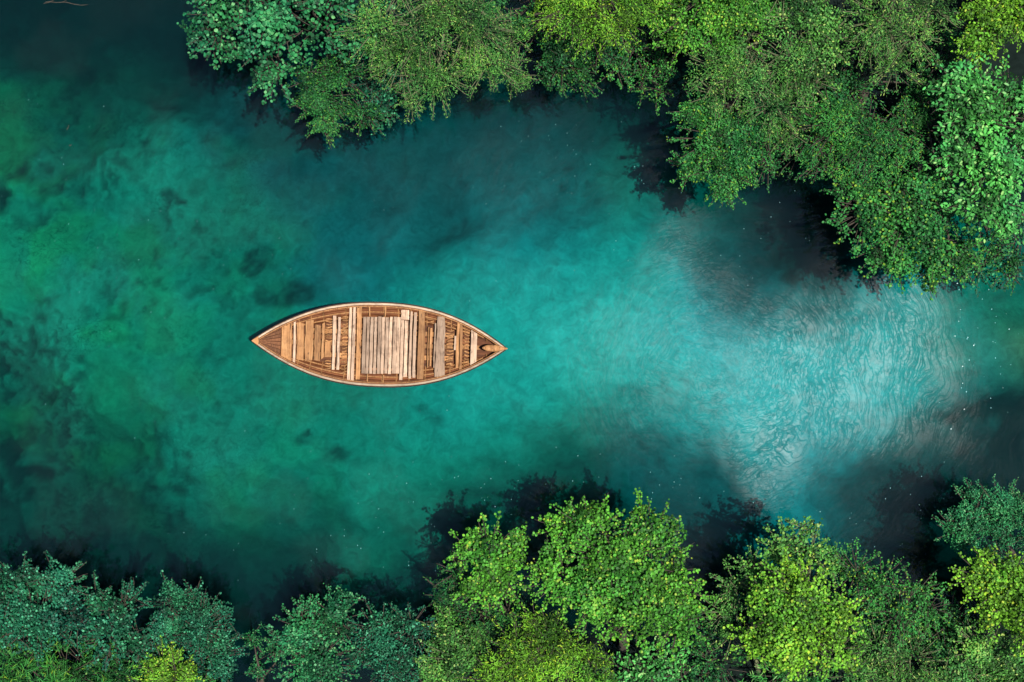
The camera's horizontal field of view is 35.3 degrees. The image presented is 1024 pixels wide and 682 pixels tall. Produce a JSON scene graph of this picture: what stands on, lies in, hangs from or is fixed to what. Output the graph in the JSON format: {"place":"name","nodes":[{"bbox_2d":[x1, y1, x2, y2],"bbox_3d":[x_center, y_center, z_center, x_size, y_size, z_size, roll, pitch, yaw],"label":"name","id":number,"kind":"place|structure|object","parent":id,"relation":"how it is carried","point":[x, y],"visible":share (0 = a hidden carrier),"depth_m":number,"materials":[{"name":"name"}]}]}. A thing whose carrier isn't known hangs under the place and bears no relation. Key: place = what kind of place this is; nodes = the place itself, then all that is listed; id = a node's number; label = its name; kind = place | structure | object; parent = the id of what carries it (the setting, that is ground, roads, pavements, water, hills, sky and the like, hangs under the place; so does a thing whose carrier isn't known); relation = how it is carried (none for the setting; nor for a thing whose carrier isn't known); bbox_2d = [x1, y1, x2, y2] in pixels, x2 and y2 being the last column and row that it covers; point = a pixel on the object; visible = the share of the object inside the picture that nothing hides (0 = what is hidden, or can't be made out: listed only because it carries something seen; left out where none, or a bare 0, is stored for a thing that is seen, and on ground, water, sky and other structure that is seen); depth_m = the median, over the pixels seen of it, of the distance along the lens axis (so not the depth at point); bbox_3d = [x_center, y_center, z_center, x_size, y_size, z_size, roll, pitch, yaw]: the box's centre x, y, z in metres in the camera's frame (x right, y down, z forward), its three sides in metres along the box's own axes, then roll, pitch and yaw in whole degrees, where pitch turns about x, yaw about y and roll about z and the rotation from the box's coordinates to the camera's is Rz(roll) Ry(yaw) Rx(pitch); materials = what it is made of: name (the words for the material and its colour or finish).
{"place":"outdoors","nodes":[
{"label":"outdoors","id":0,"kind":"place"},
{"bbox_2d":[0,0,1023,681],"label":"water","id":1,"kind":"structure","parent":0,"point":[160,410],"depth_m":40.15,"materials":[{"name":"teal liquid"}]},
{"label":"water","id":2,"kind":"structure","parent":0,"visible":0},
{"bbox_2d":[0,550,105,666],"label":"bush","id":3,"kind":"object","parent":2,"relation":"on","point":[14,622],"visible":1,"depth_m":36.37,"materials":[{"name":"teal plant"}]},
{"bbox_2d":[0,634,150,681],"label":"bush","id":4,"kind":"object","parent":2,"relation":"on","point":[57,672],"visible":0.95,"depth_m":36.61,"materials":[{"name":"green plant"}]},
{"bbox_2d":[0,614,231,681],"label":"bush","id":5,"kind":"object","parent":2,"relation":"on","point":[88,655],"visible":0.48,"depth_m":36.93,"materials":[{"name":"green plant"}]},
{"bbox_2d":[72,570,168,672],"bbox_3d":[-9.037,6.494,37.423,2.041,2.395,2.716,-22,90,0],"label":"bush","id":6,"kind":"object","parent":2,"relation":"on","point":[120,619],"visible":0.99,"depth_m":36.59,"materials":[{"name":"teal plant"}]},
{"bbox_2d":[127,635,204,681],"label":"bush","id":7,"kind":"object","parent":2,"relation":"on","point":[164,673],"visible":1,"depth_m":36.40,"materials":[{"name":"green plant"}]},
{"bbox_2d":[139,570,250,681],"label":"bush","id":8,"kind":"object","parent":2,"relation":"on","point":[195,617],"visible":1,"depth_m":36.63,"materials":[{"name":"teal plant"}]},
{"bbox_2d":[229,621,281,681],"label":"bush","id":9,"kind":"object","parent":2,"relation":"on","point":[260,671],"visible":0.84,"depth_m":37.39,"materials":[{"name":"green plant"}]},
{"bbox_2d":[177,0,404,104],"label":"tree","id":10,"kind":"object","parent":2,"relation":"on","point":[266,22],"visible":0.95,"depth_m":35.81,"materials":[{"name":"green plant"}]},
{"bbox_2d":[263,583,365,681],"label":"bush","id":11,"kind":"object","parent":2,"relation":"on","point":[304,640],"visible":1,"depth_m":36.36,"materials":[{"name":"green plant"}]},
{"bbox_2d":[287,7,394,148],"bbox_3d":[-4.307,-6.074,37.393,2.320,2.470,3.488,-34,90,0],"label":"bush","id":12,"kind":"object","parent":2,"relation":"on","point":[318,107],"visible":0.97,"depth_m":36.62,"materials":[{"name":"green plant"}]},
{"bbox_2d":[251,302,507,387],"bbox_3d":[-3.083,0.084,37.754,5.960,0.812,2.003,2,90,0],"label":"rowing boat","id":13,"kind":"object","parent":2,"relation":"on","point":[381,344],"visible":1,"depth_m":37.69,"materials":[{"name":"brown wood"}]},
{"bbox_2d":[340,11,420,139],"bbox_3d":[-3.188,-6.232,37.706,1.697,1.846,3.068,-22,90,0],"label":"bush","id":14,"kind":"object","parent":2,"relation":"on","point":[372,87],"visible":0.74,"depth_m":37.03,"materials":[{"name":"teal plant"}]},
{"bbox_2d":[332,596,437,681],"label":"bush","id":15,"kind":"object","parent":2,"relation":"on","point":[381,645],"visible":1,"depth_m":36.40,"materials":[{"name":"teal plant"}]},
{"bbox_2d":[331,0,539,123],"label":"tree","id":16,"kind":"object","parent":2,"relation":"on","point":[441,8],"visible":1,"depth_m":35.43,"materials":[{"name":"green plant"}]},
{"bbox_2d":[413,599,504,681],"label":"bush","id":17,"kind":"object","parent":2,"relation":"on","point":[463,651],"visible":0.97,"depth_m":36.34,"materials":[{"name":"green plant"}]},
{"bbox_2d":[422,546,529,644],"bbox_3d":[-0.831,5.918,37.423,2.040,2.391,2.763,-34,90,0],"label":"bush","id":18,"kind":"object","parent":2,"relation":"on","point":[444,597],"visible":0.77,"depth_m":36.51,"materials":[{"name":"green plant"}]},
{"bbox_2d":[443,511,533,635],"bbox_3d":[-0.515,5.487,36.954,2.070,3.368,3.432,0,90,0],"label":"tree","id":19,"kind":"object","parent":2,"relation":"on","point":[494,567],"visible":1,"depth_m":35.71,"materials":[{"name":"green plant"}]},
{"bbox_2d":[26,99,1007,570],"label":"floating petals","id":20,"kind":"object","parent":2,"relation":"on","point":[534,345],"visible":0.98,"depth_m":37.99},
{"bbox_2d":[394,0,671,97],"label":"bush","id":21,"kind":"object","parent":2,"relation":"on","point":[523,8],"visible":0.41,"depth_m":36.75,"materials":[{"name":"green plant"}]},
{"bbox_2d":[454,600,619,681],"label":"tree","id":22,"kind":"object","parent":2,"relation":"on","point":[570,662],"visible":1,"depth_m":35.53,"materials":[{"name":"green plant"}]},
{"bbox_2d":[533,10,627,101],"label":"bush","id":23,"kind":"object","parent":2,"relation":"on","point":[560,57],"visible":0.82,"depth_m":36.45,"materials":[{"name":"green plant"}]},
{"bbox_2d":[524,0,675,62],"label":"tree","id":24,"kind":"object","parent":2,"relation":"on","point":[559,9],"visible":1,"depth_m":35.12,"materials":[{"name":"green plant"}]},
{"bbox_2d":[522,487,717,661],"bbox_3d":[2.312,5.289,36.551,3.873,4.186,4.424,-27,90,0],"label":"tree","id":25,"kind":"object","parent":2,"relation":"on","point":[668,592],"visible":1,"depth_m":35.13,"materials":[{"name":"green plant"}]},
{"bbox_2d":[591,12,680,115],"bbox_3d":[3.057,-6.389,37.620,2.147,2.003,2.378,41,90,0],"label":"bush","id":26,"kind":"object","parent":2,"relation":"on","point":[650,73],"visible":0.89,"depth_m":36.95,"materials":[{"name":"green plant"}]},
{"bbox_2d":[594,636,698,681],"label":"bush","id":27,"kind":"object","parent":2,"relation":"on","point":[661,674],"visible":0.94,"depth_m":36.59,"materials":[{"name":"green plant"}]},
{"bbox_2d":[670,606,748,681],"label":"bush","id":28,"kind":"object","parent":2,"relation":"on","point":[710,677],"visible":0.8,"depth_m":37.03,"materials":[{"name":"green plant"}]},
{"bbox_2d":[640,0,794,68],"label":"tree","id":29,"kind":"object","parent":2,"relation":"on","point":[715,18],"visible":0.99,"depth_m":35.05,"materials":[{"name":"green plant"}]},
{"bbox_2d":[666,63,799,209],"bbox_3d":[4.901,-4.609,37.118,3.242,3.066,3.046,-30,90,0],"label":"tree","id":30,"kind":"object","parent":2,"relation":"on","point":[725,130],"visible":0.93,"depth_m":36.00,"materials":[{"name":"green plant"}]},
{"bbox_2d":[700,545,785,672],"bbox_3d":[5.297,6.344,37.295,2.146,2.662,3.479,0,90,0],"label":"bush","id":31,"kind":"object","parent":2,"relation":"on","point":[731,596],"visible":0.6,"depth_m":36.44,"materials":[{"name":"green plant"}]},
{"bbox_2d":[681,16,826,160],"bbox_3d":[5.626,-5.666,36.772,3.293,3.733,3.499,-35,90,0],"label":"tree","id":32,"kind":"object","parent":2,"relation":"on","point":[731,74],"visible":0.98,"depth_m":35.37,"materials":[{"name":"green plant"}]},
{"bbox_2d":[739,654,833,681],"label":"bush","id":33,"kind":"object","parent":2,"relation":"on","point":[775,676],"visible":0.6,"depth_m":36.92,"materials":[{"name":"green plant"}]},
{"bbox_2d":[723,546,871,681],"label":"tree","id":34,"kind":"object","parent":2,"relation":"on","point":[792,608],"visible":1,"depth_m":35.21,"materials":[{"name":"green plant"}]},
{"bbox_2d":[753,516,850,598],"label":"bush","id":35,"kind":"object","parent":2,"relation":"on","point":[773,554],"visible":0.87,"depth_m":36.22,"materials":[{"name":"green plant"}]},
{"bbox_2d":[748,0,858,116],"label":"tree","id":36,"kind":"object","parent":2,"relation":"on","point":[813,9],"visible":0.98,"depth_m":35.08,"materials":[{"name":"green plant"}]},
{"bbox_2d":[736,21,870,192],"bbox_3d":[6.651,-5.404,37.385,3.192,2.471,4.002,0,90,0],"label":"bush","id":37,"kind":"object","parent":2,"relation":"on","point":[771,147],"visible":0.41,"depth_m":36.75,"materials":[{"name":"green plant"}]},
{"bbox_2d":[784,85,932,199],"bbox_3d":[7.754,-4.625,36.922,3.407,3.422,3.017,0,90,0],"label":"tree","id":38,"kind":"object","parent":2,"relation":"on","point":[852,146],"visible":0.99,"depth_m":35.73,"materials":[{"name":"green plant"}]},
{"bbox_2d":[823,614,958,681],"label":"bush","id":39,"kind":"object","parent":2,"relation":"on","point":[868,671],"visible":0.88,"depth_m":36.34,"materials":[{"name":"green plant"}]},
{"bbox_2d":[832,537,952,654],"bbox_3d":[8.609,5.694,37.078,2.167,3.116,3.292,-41,90,0],"label":"tree","id":40,"kind":"object","parent":2,"relation":"on","point":[876,603],"visible":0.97,"depth_m":36.02,"materials":[{"name":"green plant"}]},
{"bbox_2d":[821,10,979,235],"bbox_3d":[8.835,-4.926,37.279,3.608,2.673,5.138,0,90,0],"label":"bush","id":41,"kind":"object","parent":2,"relation":"on","point":[911,89],"visible":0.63,"depth_m":36.52,"materials":[{"name":"green plant"}]},
{"bbox_2d":[838,0,966,96],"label":"tree","id":42,"kind":"object","parent":2,"relation":"on","point":[872,37],"visible":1,"depth_m":34.92,"materials":[{"name":"green plant"}]},
{"bbox_2d":[828,589,976,681],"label":"bush","id":43,"kind":"object","parent":2,"relation":"on","point":[944,642],"visible":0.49,"depth_m":36.93,"materials":[{"name":"green plant"}]},
{"bbox_2d":[819,144,988,300],"bbox_3d":[8.807,-2.594,36.974,3.278,3.342,3.790,-23,90,0],"label":"tree","id":44,"kind":"object","parent":2,"relation":"on","point":[922,231],"visible":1,"depth_m":35.95,"materials":[{"name":"green plant"}]},
{"bbox_2d":[905,56,1023,295],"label":"bush","id":45,"kind":"object","parent":2,"relation":"on","point":[994,249],"visible":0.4,"depth_m":36.88,"materials":[{"name":"green plant"}]},
{"bbox_2d":[922,48,1023,248],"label":"tree","id":46,"kind":"object","parent":2,"relation":"on","point":[1000,104],"visible":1,"depth_m":34.90,"materials":[{"name":"green plant"}]},
{"bbox_2d":[930,615,1023,681],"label":"bush","id":47,"kind":"object","parent":2,"relation":"on","point":[1001,669],"visible":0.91,"depth_m":36.16,"materials":[{"name":"green plant"}]},
{"bbox_2d":[931,474,1023,564],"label":"bush","id":48,"kind":"object","parent":2,"relation":"on","point":[1006,514],"visible":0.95,"depth_m":36.74,"materials":[{"name":"green plant"}]},
{"bbox_2d":[948,545,1023,658],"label":"tree","id":49,"kind":"object","parent":2,"relation":"on","point":[1006,599],"visible":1,"depth_m":35.41,"materials":[{"name":"green plant"}]},
{"bbox_2d":[949,0,1023,74],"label":"tree","id":50,"kind":"object","parent":2,"relation":"on","point":[995,19],"visible":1,"depth_m":34.69,"materials":[{"name":"green plant"}]},
{"bbox_2d":[954,209,1023,296],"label":"bush","id":51,"kind":"object","parent":2,"relation":"on","point":[993,272],"visible":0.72,"depth_m":37.18,"materials":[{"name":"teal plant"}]}
]}

